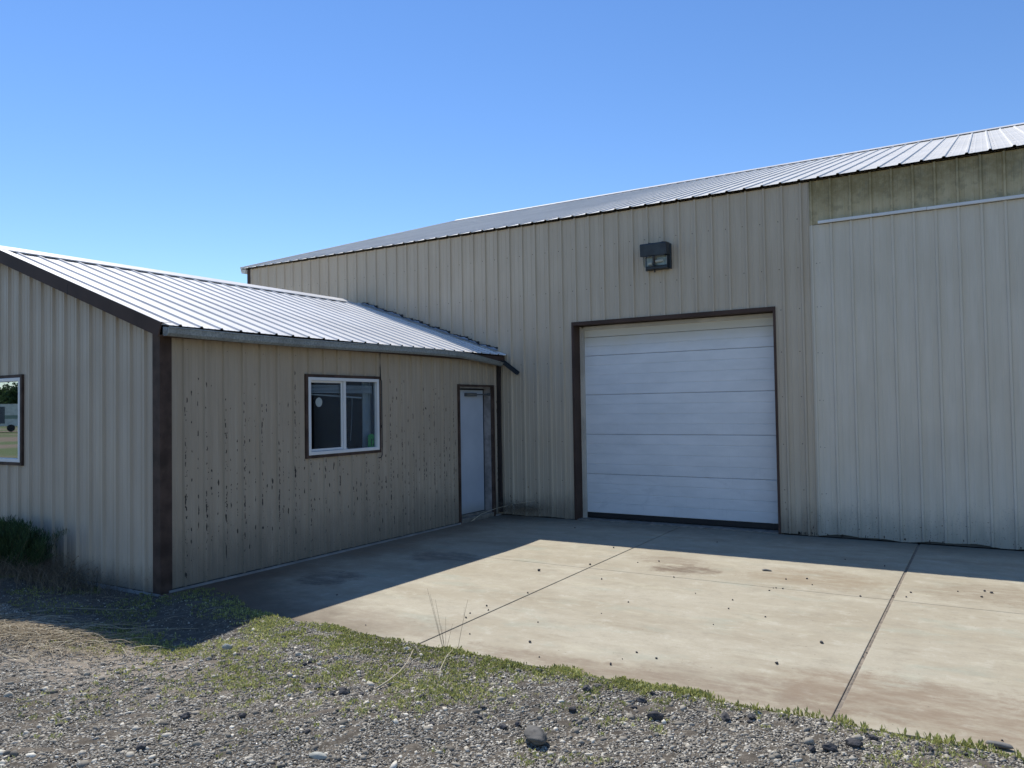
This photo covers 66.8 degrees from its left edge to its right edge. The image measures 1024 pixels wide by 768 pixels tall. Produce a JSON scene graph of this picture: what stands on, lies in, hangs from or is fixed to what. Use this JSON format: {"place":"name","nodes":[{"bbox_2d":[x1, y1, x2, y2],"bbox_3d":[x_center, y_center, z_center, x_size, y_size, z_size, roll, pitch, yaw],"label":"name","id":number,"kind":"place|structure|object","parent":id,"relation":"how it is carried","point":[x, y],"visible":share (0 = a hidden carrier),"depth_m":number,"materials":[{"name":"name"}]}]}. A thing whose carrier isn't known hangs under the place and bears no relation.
{"place":"outdoors","nodes":[
{"label":"outdoors","id":0,"kind":"place"},
{"bbox_2d":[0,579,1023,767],"bbox_3d":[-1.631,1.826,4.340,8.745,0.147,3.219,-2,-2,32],"label":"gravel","id":1,"kind":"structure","parent":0,"point":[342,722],"depth_m":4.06,"materials":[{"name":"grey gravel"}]},
{"bbox_2d":[180,712,190,719],"bbox_3d":[-1.768,1.792,4.204,0.047,0.036,0.076,-7,-4,16],"label":"rock","id":2,"kind":"object","parent":1,"relation":"on","point":[185,715],"visible":1,"depth_m":4.19,"materials":[{"name":"grey stone"}]},
{"bbox_2d":[498,723,506,729],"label":"rock","id":3,"kind":"object","parent":1,"relation":"on","point":[503,726],"visible":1,"depth_m":4.04,"materials":[{"name":"grey stone"}]},
{"bbox_2d":[568,706,576,712],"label":"rock","id":4,"kind":"object","parent":1,"relation":"on","point":[572,709],"visible":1,"depth_m":4.22,"materials":[{"name":"grey stone"}]},
{"bbox_2d":[636,697,646,703],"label":"rock","id":5,"kind":"object","parent":1,"relation":"on","point":[642,700],"visible":1,"depth_m":4.30,"materials":[{"name":"grey stone"}]},
{"bbox_2d":[721,712,729,721],"bbox_3d":[1.105,1.730,4.033,0.047,0.038,0.070,3,4,7],"label":"rock","id":6,"kind":"object","parent":1,"relation":"on","point":[725,716],"visible":1,"depth_m":4.01,"materials":[{"name":"grey stone"}]},
{"bbox_2d":[808,745,815,751],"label":"rock","id":7,"kind":"object","parent":1,"relation":"on","point":[812,748],"visible":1,"depth_m":3.63,"materials":[{"name":"grey stone"}]},
{"bbox_2d":[926,745,933,751],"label":"rock","id":8,"kind":"object","parent":1,"relation":"on","point":[930,748],"visible":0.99,"depth_m":3.65,"materials":[{"name":"grey stone"}]},
{"bbox_2d":[0,453,1023,767],"bbox_3d":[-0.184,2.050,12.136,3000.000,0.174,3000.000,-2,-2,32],"label":"ground","id":9,"kind":"structure","parent":0,"point":[350,729],"depth_m":4.33,"materials":[{"name":"grey gravel"}]},
{"bbox_2d":[0,514,66,579],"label":"shrub","id":10,"kind":"object","parent":9,"relation":"on","point":[18,539],"visible":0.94,"depth_m":7.78,"materials":[{"name":"green plant"}]},
{"bbox_2d":[44,529,70,578],"bbox_3d":[-4.418,1.689,7.544,0.299,0.575,0.139,-2,-2,32],"label":"dry weed","id":11,"kind":"object","parent":9,"relation":"on","point":[55,550],"visible":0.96,"depth_m":7.56,"materials":[{"name":"brown plant"}]},
{"bbox_2d":[65,556,78,588],"bbox_3d":[-4.192,1.799,7.378,0.096,0.365,0.287,1,-2,-41],"label":"dry weed","id":12,"kind":"object","parent":9,"relation":"on","point":[69,568],"visible":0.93,"depth_m":7.42,"materials":[{"name":"brown plant"}]},
{"bbox_2d":[41,607,130,609],"bbox_3d":[-3.938,1.907,6.602,1.454,0.019,0.028,-1,-2,5],"label":"straw stem","id":13,"kind":"object","parent":9,"relation":"on","point":[89,608],"visible":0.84,"depth_m":6.56,"materials":[{"name":"beige plant"}]},
{"bbox_2d":[87,567,97,590],"bbox_3d":[-3.956,1.857,7.323,0.097,0.264,0.166,0,-2,-20],"label":"dry weed","id":14,"kind":"object","parent":9,"relation":"on","point":[93,582],"visible":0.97,"depth_m":7.33,"materials":[{"name":"brown plant"}]},
{"bbox_2d":[0,554,270,650],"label":"dead grass","id":15,"kind":"structure","parent":9,"relation":"on","point":[50,576],"depth_m":7.36,"materials":[{"name":"beige plant"}]},
{"bbox_2d":[135,744,145,750],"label":"rock","id":16,"kind":"object","parent":9,"relation":"on","point":[140,747],"visible":1,"depth_m":3.78,"materials":[{"name":"grey stone"}]},
{"bbox_2d":[1,574,293,650],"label":"ground cover","id":17,"kind":"object","parent":9,"relation":"on","point":[145,598],"visible":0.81,"depth_m":6.66,"materials":[{"name":"green plant"}]},
{"bbox_2d":[100,627,196,628],"bbox_3d":[-2.565,1.852,5.911,1.140,0.024,0.046,-1,-2,-2],"label":"straw stem","id":18,"kind":"object","parent":9,"relation":"on","point":[135,628],"visible":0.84,"depth_m":5.90,"materials":[{"name":"beige plant"}]},
{"bbox_2d":[0,592,450,723],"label":"dry straw","id":19,"kind":"object","parent":9,"relation":"on","point":[23,626],"visible":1,"depth_m":5.68,"materials":[{"name":"beige plant"}]},
{"bbox_2d":[222,643,232,649],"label":"river stone","id":20,"kind":"object","parent":9,"relation":"on","point":[226,646],"visible":0.89,"depth_m":5.33,"materials":[{"name":"grey stone"}]},
{"bbox_2d":[238,712,246,717],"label":"rock","id":21,"kind":"object","parent":9,"relation":"on","point":[242,714],"visible":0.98,"depth_m":4.11,"materials":[{"name":"grey stone"}]},
{"bbox_2d":[0,245,518,596],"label":"annex","id":22,"kind":"object","parent":9,"relation":"on","point":[163,432],"visible":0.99,"depth_m":8.36,"materials":[{"name":"beige metal"}]},
{"bbox_2d":[0,374,23,465],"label":"window","id":23,"kind":"structure","parent":22,"relation":"in","point":[11,386],"depth_m":8.62,"materials":[{"name":"white plastic"}]},
{"bbox_2d":[304,374,380,458],"bbox_3d":[-2.021,0.376,9.336,0.167,0.954,1.350,-2,-2,32],"label":"window","id":24,"kind":"structure","parent":22,"relation":"in","point":[308,378],"depth_m":9.26,"materials":[{"name":"white plastic"}]},
{"bbox_2d":[368,434,373,446],"bbox_3d":[-1.754,0.707,9.713,0.006,0.164,0.133,-2,-2,32],"label":"number card","id":25,"kind":"object","parent":22,"relation":"attached to","point":[370,440],"visible":1,"depth_m":9.70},
{"bbox_2d":[379,353,382,457],"bbox_3d":[-1.614,0.237,9.779,0.154,1.386,0.060,0,-2,-23],"label":"cable","id":26,"kind":"object","parent":22,"relation":"hanging from","point":[381,412],"visible":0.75,"depth_m":9.79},
{"bbox_2d":[457,384,495,523],"bbox_3d":[-0.626,1.027,11.682,0.280,2.025,0.943,-2,-2,32],"label":"door","id":27,"kind":"structure","parent":22,"relation":"in","point":[476,417],"depth_m":11.86,"materials":[{"name":"white metal"}]},
{"bbox_2d":[309,752,326,758],"bbox_3d":[-0.916,1.757,3.667,0.101,0.038,0.047,-4,-2,20],"label":"river stone","id":28,"kind":"object","parent":9,"relation":"on","point":[317,755],"visible":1,"depth_m":3.65,"materials":[{"name":"white stone"}]},
{"bbox_2d":[338,687,347,694],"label":"rock","id":29,"kind":"object","parent":9,"relation":"on","point":[343,690],"visible":1,"depth_m":4.45,"materials":[{"name":"grey stone"}]},
{"bbox_2d":[376,649,413,688],"bbox_3d":[-0.705,1.790,4.898,0.060,0.018,0.709,-1,-2,11],"label":"straw stem","id":30,"kind":"object","parent":9,"relation":"on","point":[382,684],"visible":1,"depth_m":4.71,"materials":[{"name":"beige plant"}]},
{"bbox_2d":[6,592,1023,767],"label":"weeds","id":31,"kind":"object","parent":9,"relation":"on","point":[623,681],"visible":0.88,"depth_m":4.73,"materials":[{"name":"green plant"}]},
{"bbox_2d":[427,589,451,646],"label":"dry stalks","id":32,"kind":"object","parent":31,"relation":"on","point":[440,626],"visible":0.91,"depth_m":5.42,"materials":[{"name":"beige plant"}]},
{"bbox_2d":[524,725,547,744],"bbox_3d":[0.117,1.742,3.853,0.112,0.067,0.176,-1,-1,-27],"label":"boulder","id":33,"kind":"object","parent":9,"relation":"on","point":[535,735],"visible":1,"depth_m":3.82,"materials":[{"name":"grey stone"}]},
{"bbox_2d":[583,685,590,692],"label":"rock","id":34,"kind":"object","parent":9,"relation":"on","point":[587,688],"visible":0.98,"depth_m":4.46,"materials":[{"name":"grey stone"}]},
{"bbox_2d":[158,515,1023,758],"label":"concrete apron","id":35,"kind":"object","parent":9,"relation":"on","point":[943,657],"visible":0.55,"depth_m":6.40,"materials":[{"name":"beige concrete"}]},
{"bbox_2d":[494,499,561,517],"bbox_3d":[0.276,1.848,11.491,1.212,0.278,0.556,-2,-2,32],"label":"tumbleweed","id":36,"kind":"object","parent":35,"relation":"on","point":[517,507],"visible":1,"depth_m":11.57,"materials":[{"name":"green plant"}]},
{"bbox_2d":[240,123,1023,549],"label":"warehouse","id":37,"kind":"structure","parent":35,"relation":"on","point":[832,345],"depth_m":10.29,"materials":[{"name":"beige paint"}]},
{"bbox_2d":[640,241,671,271],"bbox_3d":[1.985,-1.756,10.738,0.395,0.411,0.194,-2,-2,32],"label":"wall light","id":38,"kind":"object","parent":37,"relation":"attached to","point":[657,255],"visible":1,"depth_m":10.69,"materials":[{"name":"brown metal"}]},
{"bbox_2d":[571,306,783,533],"bbox_3d":[2.314,0.516,10.966,2.937,2.933,0.626,-2,-2,32],"label":"garage door","id":39,"kind":"structure","parent":37,"relation":"in","point":[718,434],"depth_m":10.84,"materials":[{"name":"white metal"}]},
{"bbox_2d":[425,532,919,720],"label":"joint dirt","id":40,"kind":"structure","parent":35,"relation":"in","point":[845,695],"depth_m":5.38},
{"bbox_2d":[985,740,1013,748],"bbox_3d":[2.348,1.737,3.740,0.118,0.028,0.049,-2,-4,37],"label":"flat stone","id":41,"kind":"object","parent":35,"relation":"on","point":[1002,745],"visible":0.91,"depth_m":3.72,"materials":[{"name":"grey stone"}]},
{"bbox_2d":[646,710,663,720],"bbox_3d":[0.754,1.748,4.097,0.096,0.049,0.049,-1,-2,14],"label":"rock","id":42,"kind":"object","parent":9,"relation":"on","point":[656,715],"visible":0.99,"depth_m":4.08,"materials":[{"name":"grey stone"}]},
{"bbox_2d":[747,713,754,719],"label":"rock","id":43,"kind":"object","parent":9,"relation":"on","point":[751,716],"visible":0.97,"depth_m":4.04,"materials":[{"name":"grey stone"}]},
{"bbox_2d":[822,742,837,751],"bbox_3d":[1.490,1.704,3.646,0.070,0.039,0.051,-1,-2,15],"label":"rock","id":44,"kind":"object","parent":9,"relation":"on","point":[829,746],"visible":1,"depth_m":3.63,"materials":[{"name":"grey stone"}]},
{"bbox_2d":[845,737,862,748],"bbox_3d":[1.619,1.702,3.680,0.064,0.044,0.087,5,-9,-27],"label":"rock","id":45,"kind":"object","parent":9,"relation":"on","point":[853,742],"visible":1,"depth_m":3.66,"materials":[{"name":"grey stone"}]},
{"bbox_2d":[868,734,878,740],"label":"rock","id":46,"kind":"object","parent":9,"relation":"on","point":[872,737],"visible":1,"depth_m":3.76,"materials":[{"name":"grey stone"}]},
{"bbox_2d":[0,0,1023,283],"label":"sky","id":47,"kind":"structure","parent":0,"point":[213,139],"materials":[{"name":"blue"}]}
]}

